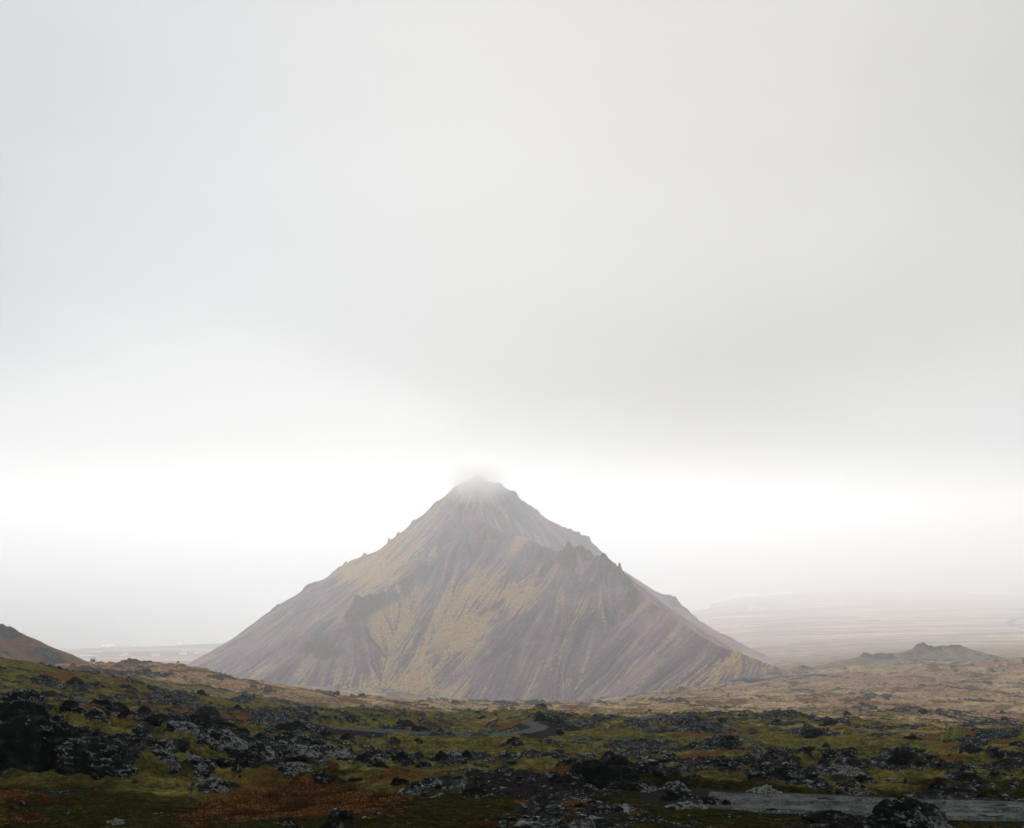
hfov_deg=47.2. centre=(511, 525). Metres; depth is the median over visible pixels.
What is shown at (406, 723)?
lava outcrop
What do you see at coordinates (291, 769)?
lava outcrop
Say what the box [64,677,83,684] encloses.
lava outcrop
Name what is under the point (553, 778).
lava outcrop
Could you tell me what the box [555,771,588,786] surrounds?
lava outcrop
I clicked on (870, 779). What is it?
lava boulder
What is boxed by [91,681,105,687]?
lava rock
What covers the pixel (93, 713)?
lava outcrop
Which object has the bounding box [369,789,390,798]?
grass tuft
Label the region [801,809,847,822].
lava outcrop
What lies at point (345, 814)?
lava rock
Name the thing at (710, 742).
lava outcrop
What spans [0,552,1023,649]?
sea
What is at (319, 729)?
lava outcrop
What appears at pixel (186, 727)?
lava outcrop
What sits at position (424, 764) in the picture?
lava boulder
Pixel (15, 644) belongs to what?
hill
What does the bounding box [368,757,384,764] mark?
lava rock
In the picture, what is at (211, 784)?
lava outcrop
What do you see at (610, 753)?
lava rock
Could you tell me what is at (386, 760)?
lava outcrop
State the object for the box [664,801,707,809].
lava outcrop
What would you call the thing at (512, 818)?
lava rock
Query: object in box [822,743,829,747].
lava boulder
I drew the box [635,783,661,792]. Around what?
lava outcrop
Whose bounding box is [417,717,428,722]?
lava rock
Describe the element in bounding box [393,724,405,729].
lava rock
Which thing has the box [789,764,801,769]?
lava rock
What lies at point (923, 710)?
lava rock
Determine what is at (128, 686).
lava outcrop
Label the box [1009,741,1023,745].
lava outcrop
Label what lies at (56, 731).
lava outcrop
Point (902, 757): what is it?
lava outcrop
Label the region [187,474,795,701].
mountain
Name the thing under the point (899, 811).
lava outcrop
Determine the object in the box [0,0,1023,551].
sky
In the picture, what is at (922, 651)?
hill
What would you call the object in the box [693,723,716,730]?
lava outcrop
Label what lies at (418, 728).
lava outcrop
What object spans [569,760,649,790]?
lava outcrop
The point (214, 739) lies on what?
lava outcrop
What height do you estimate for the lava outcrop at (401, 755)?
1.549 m
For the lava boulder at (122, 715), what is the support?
on the ground at (808, 633)
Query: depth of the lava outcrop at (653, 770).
60.22 m
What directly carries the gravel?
on the ground at (808, 633)
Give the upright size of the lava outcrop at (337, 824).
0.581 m
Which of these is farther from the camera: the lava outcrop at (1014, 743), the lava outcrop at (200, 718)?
the lava outcrop at (1014, 743)
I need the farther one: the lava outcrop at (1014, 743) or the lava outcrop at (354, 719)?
the lava outcrop at (354, 719)
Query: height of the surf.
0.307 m
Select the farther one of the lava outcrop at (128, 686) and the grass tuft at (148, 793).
the lava outcrop at (128, 686)
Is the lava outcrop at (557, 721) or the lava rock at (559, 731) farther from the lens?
the lava outcrop at (557, 721)
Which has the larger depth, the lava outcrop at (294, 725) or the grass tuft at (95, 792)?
the lava outcrop at (294, 725)
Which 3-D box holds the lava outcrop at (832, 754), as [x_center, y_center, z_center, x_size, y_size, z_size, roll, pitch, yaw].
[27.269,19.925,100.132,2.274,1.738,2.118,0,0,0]
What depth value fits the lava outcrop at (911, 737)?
175.73 m
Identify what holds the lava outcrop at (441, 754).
on the ground at (808, 633)
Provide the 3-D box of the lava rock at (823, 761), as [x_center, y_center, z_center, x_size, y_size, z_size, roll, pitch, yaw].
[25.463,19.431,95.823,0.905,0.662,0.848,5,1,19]
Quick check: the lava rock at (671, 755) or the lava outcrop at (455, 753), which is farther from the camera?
the lava outcrop at (455, 753)
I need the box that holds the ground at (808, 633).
[0,591,1023,827]
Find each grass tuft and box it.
[2,785,13,788]
[19,812,37,818]
[38,796,58,803]
[90,789,100,793]
[103,791,114,794]
[142,791,155,795]
[229,805,261,814]
[263,792,281,798]
[283,795,310,809]
[327,762,339,771]
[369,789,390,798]
[468,820,509,826]
[564,813,585,822]
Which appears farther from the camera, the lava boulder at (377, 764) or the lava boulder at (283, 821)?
the lava boulder at (377, 764)
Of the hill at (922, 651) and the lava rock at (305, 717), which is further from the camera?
the hill at (922, 651)
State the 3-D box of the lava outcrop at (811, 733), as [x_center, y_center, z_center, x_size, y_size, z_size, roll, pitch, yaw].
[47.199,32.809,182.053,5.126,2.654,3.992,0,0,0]
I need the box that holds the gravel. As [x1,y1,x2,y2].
[0,702,1023,827]
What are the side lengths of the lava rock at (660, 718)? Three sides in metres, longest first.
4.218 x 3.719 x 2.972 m
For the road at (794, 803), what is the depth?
53.15 m
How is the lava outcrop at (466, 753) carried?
on the ground at (808, 633)
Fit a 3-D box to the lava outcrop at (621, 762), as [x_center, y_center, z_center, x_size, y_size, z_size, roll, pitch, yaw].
[5.558,12.841,60.747,2.676,1.657,2.228,0,0,0]
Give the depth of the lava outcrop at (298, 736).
114.62 m
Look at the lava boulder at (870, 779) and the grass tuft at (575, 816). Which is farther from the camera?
the lava boulder at (870, 779)
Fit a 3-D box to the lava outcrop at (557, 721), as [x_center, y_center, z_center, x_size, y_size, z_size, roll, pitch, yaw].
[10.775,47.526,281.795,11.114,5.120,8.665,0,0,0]
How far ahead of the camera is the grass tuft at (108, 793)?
53.09 m
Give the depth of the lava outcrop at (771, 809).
52.55 m
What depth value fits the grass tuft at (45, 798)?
50.34 m
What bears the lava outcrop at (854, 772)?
on the ground at (808, 633)
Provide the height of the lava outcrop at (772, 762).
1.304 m
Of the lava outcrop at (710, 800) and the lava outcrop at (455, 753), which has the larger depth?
the lava outcrop at (455, 753)
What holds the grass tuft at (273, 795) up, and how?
on the ground at (808, 633)
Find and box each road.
[308,722,548,737]
[628,715,658,720]
[702,791,1023,820]
[746,674,820,680]
[855,729,932,740]
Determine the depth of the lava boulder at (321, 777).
60.16 m
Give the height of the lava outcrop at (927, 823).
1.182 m
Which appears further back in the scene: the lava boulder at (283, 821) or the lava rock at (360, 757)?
the lava rock at (360, 757)
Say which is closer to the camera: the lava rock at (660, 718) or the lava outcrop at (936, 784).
the lava outcrop at (936, 784)
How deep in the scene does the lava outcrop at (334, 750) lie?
87.63 m
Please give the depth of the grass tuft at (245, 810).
48.65 m
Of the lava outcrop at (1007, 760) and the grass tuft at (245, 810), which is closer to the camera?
the grass tuft at (245, 810)
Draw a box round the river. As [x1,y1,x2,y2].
[1006,616,1023,627]
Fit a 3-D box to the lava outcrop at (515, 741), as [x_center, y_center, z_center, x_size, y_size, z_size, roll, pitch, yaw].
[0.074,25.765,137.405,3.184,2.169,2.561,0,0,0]
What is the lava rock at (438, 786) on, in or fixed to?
on the ground at (808, 633)
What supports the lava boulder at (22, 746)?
on the ground at (808, 633)
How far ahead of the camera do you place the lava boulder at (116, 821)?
43.74 m
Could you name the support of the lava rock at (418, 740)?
on the ground at (808, 633)
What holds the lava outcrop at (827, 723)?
on the ground at (808, 633)
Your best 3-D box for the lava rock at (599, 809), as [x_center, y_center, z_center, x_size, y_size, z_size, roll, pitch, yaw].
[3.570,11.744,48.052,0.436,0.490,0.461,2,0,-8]
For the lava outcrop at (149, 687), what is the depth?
309.57 m
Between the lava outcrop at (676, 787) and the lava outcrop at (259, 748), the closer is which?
the lava outcrop at (676, 787)
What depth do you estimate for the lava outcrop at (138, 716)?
78.14 m
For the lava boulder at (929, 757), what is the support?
on the ground at (808, 633)
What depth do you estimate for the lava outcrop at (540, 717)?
279.18 m
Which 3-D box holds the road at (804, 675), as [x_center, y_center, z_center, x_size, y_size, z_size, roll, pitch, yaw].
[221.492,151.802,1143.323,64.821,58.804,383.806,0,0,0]
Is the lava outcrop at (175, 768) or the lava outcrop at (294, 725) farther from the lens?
the lava outcrop at (294, 725)
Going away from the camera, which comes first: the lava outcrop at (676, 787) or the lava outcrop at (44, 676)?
the lava outcrop at (676, 787)
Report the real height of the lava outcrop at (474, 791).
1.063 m
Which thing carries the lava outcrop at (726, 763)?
on the ground at (808, 633)
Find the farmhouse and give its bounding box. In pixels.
[90,657,95,663]
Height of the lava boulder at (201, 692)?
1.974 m
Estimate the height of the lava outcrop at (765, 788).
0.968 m
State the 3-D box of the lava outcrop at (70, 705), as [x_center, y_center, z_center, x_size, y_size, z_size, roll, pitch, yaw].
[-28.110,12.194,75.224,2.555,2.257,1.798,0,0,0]
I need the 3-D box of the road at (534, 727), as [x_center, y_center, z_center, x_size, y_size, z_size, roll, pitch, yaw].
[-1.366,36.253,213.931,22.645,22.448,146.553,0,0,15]
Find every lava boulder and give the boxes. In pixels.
[0,717,50,772]
[106,818,126,825]
[117,712,127,718]
[136,705,151,713]
[194,706,221,716]
[196,689,206,695]
[276,818,295,825]
[313,771,330,783]
[339,733,354,739]
[372,761,388,768]
[390,777,408,785]
[414,761,432,767]
[722,799,730,804]
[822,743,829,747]
[864,777,875,781]
[926,755,935,760]
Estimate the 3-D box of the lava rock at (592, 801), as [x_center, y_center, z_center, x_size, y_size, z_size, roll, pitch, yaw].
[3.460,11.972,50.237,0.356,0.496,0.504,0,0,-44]
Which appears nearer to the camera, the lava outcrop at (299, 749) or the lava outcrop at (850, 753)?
the lava outcrop at (299, 749)
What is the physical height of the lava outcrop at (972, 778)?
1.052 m
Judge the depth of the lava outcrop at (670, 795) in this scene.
54.99 m
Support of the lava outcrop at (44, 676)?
on the ground at (808, 633)
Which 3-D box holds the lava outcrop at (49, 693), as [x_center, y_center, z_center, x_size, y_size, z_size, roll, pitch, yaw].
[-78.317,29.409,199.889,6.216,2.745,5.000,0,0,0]
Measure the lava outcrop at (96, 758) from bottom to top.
3.701 m
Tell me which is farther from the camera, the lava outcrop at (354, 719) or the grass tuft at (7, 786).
the lava outcrop at (354, 719)
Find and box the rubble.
[0,662,1023,798]
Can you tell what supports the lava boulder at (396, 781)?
on the ground at (808, 633)
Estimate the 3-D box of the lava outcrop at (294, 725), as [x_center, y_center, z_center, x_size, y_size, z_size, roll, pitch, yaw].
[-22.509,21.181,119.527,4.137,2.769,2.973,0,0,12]
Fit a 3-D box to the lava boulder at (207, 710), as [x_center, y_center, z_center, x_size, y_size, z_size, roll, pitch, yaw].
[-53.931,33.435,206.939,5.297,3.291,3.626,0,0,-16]
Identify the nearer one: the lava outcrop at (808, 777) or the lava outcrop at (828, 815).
the lava outcrop at (828, 815)
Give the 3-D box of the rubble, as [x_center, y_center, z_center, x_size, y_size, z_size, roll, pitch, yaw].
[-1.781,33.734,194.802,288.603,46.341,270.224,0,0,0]
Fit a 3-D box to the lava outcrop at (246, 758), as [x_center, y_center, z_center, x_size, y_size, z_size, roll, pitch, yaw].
[-13.936,12.791,62.668,1.950,1.807,1.582,0,0,-39]
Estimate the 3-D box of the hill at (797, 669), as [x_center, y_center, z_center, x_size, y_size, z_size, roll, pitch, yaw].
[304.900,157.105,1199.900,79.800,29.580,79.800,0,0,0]
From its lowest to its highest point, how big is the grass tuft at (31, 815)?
0.310 m
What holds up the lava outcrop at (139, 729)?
on the ground at (808, 633)
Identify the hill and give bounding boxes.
[0,624,87,663]
[787,665,819,673]
[812,642,1023,669]
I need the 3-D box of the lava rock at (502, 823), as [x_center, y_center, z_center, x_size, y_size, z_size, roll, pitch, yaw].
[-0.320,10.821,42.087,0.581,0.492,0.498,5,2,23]
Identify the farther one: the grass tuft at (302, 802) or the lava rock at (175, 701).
the lava rock at (175, 701)
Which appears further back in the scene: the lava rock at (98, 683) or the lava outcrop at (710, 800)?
the lava rock at (98, 683)
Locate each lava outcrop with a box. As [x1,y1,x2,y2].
[0,689,45,705]
[0,700,49,726]
[39,675,51,680]
[39,690,67,697]
[39,714,83,768]
[54,736,139,779]
[59,698,86,716]
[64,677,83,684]
[86,707,114,726]
[90,699,131,714]
[118,684,136,689]
[129,724,153,740]
[132,712,148,720]
[144,713,170,725]
[147,685,155,689]
[152,747,176,764]
[164,720,205,735]
[168,763,213,781]
[186,714,213,723]
[196,728,247,755]
[198,776,228,793]
[217,722,249,734]
[232,749,263,768]
[247,741,278,755]
[275,721,312,730]
[275,761,314,778]
[280,730,326,745]
[280,743,322,765]
[310,725,330,735]
[319,820,360,827]
[321,744,356,760]
[344,715,359,721]
[373,754,392,762]
[391,750,414,764]
[395,719,414,726]
[411,725,430,730]
[434,750,449,760]
[446,750,461,756]
[461,750,472,758]
[463,786,487,797]
[499,736,524,746]
[533,712,549,722]
[545,712,579,730]
[548,774,559,782]
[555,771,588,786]
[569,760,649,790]
[604,757,638,773]
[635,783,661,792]
[636,766,663,777]
[660,789,699,800]
[661,781,690,793]
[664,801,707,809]
[672,715,706,725]
[685,741,707,748]
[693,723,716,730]
[697,795,721,804]
[703,738,721,746]
[713,734,744,749]
[714,758,741,768]
[745,784,782,792]
[757,759,780,764]
[761,808,777,814]
[766,748,785,759]
[774,763,805,782]
[801,729,829,738]
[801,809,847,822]
[805,774,814,780]
[817,748,842,760]
[818,720,838,726]
[823,765,866,778]
[834,784,877,794]
[840,749,859,757]
[859,794,948,827]
[885,749,930,766]
[891,747,899,753]
[903,734,922,739]
[905,818,955,827]
[927,780,944,789]
[950,773,984,783]
[959,744,984,753]
[990,758,1018,765]
[1007,782,1020,789]
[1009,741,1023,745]
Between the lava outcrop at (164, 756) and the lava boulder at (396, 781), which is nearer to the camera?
the lava boulder at (396, 781)
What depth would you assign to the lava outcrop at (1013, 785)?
63.84 m
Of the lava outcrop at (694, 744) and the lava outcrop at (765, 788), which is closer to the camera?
the lava outcrop at (765, 788)
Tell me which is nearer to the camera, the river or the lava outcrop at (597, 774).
the lava outcrop at (597, 774)
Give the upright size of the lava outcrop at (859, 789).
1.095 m
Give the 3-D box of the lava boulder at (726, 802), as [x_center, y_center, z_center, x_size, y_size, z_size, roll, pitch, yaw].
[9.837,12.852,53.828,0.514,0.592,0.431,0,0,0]
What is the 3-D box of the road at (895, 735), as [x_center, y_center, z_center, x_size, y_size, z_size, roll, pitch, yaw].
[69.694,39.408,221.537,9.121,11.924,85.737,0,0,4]
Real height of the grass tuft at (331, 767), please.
0.624 m
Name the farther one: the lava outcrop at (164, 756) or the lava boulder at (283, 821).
the lava outcrop at (164, 756)
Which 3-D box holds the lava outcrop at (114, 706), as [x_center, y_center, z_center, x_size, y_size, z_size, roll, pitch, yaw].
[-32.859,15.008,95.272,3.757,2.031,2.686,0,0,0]
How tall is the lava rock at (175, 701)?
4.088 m
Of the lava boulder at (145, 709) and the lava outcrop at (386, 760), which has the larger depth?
the lava boulder at (145, 709)
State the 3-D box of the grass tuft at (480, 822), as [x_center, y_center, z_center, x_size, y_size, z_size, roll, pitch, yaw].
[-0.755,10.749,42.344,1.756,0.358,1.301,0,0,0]
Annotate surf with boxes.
[101,644,135,646]
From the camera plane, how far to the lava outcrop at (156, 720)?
77.14 m
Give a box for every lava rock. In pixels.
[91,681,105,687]
[172,699,181,704]
[299,714,309,720]
[308,744,325,755]
[338,810,351,819]
[355,753,372,762]
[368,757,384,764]
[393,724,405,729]
[414,737,422,743]
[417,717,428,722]
[434,784,441,789]
[497,820,507,826]
[505,816,517,820]
[556,729,564,734]
[587,799,596,803]
[594,806,603,811]
[599,750,613,761]
[656,716,666,720]
[666,753,676,761]
[751,762,760,766]
[759,762,776,771]
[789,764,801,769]
[818,759,826,763]
[917,708,927,713]
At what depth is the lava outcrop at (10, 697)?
73.52 m
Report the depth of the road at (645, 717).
343.50 m
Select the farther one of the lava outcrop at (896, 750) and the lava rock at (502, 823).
the lava outcrop at (896, 750)
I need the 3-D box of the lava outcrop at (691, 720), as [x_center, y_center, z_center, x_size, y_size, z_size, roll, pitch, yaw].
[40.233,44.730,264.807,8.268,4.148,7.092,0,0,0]
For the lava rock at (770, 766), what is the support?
on the ground at (808, 633)
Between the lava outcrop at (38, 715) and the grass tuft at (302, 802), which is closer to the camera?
the grass tuft at (302, 802)
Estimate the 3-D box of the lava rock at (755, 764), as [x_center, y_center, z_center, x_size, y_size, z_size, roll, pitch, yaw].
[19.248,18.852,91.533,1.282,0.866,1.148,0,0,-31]
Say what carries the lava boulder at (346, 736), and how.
on the ground at (808, 633)
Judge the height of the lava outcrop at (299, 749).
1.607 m
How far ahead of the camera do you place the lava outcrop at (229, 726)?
79.11 m
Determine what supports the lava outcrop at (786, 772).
on the ground at (808, 633)
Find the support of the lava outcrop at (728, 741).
on the ground at (808, 633)
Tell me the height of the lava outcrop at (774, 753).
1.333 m
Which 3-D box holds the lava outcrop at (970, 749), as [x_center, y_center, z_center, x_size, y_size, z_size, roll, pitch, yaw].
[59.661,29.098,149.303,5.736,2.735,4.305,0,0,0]

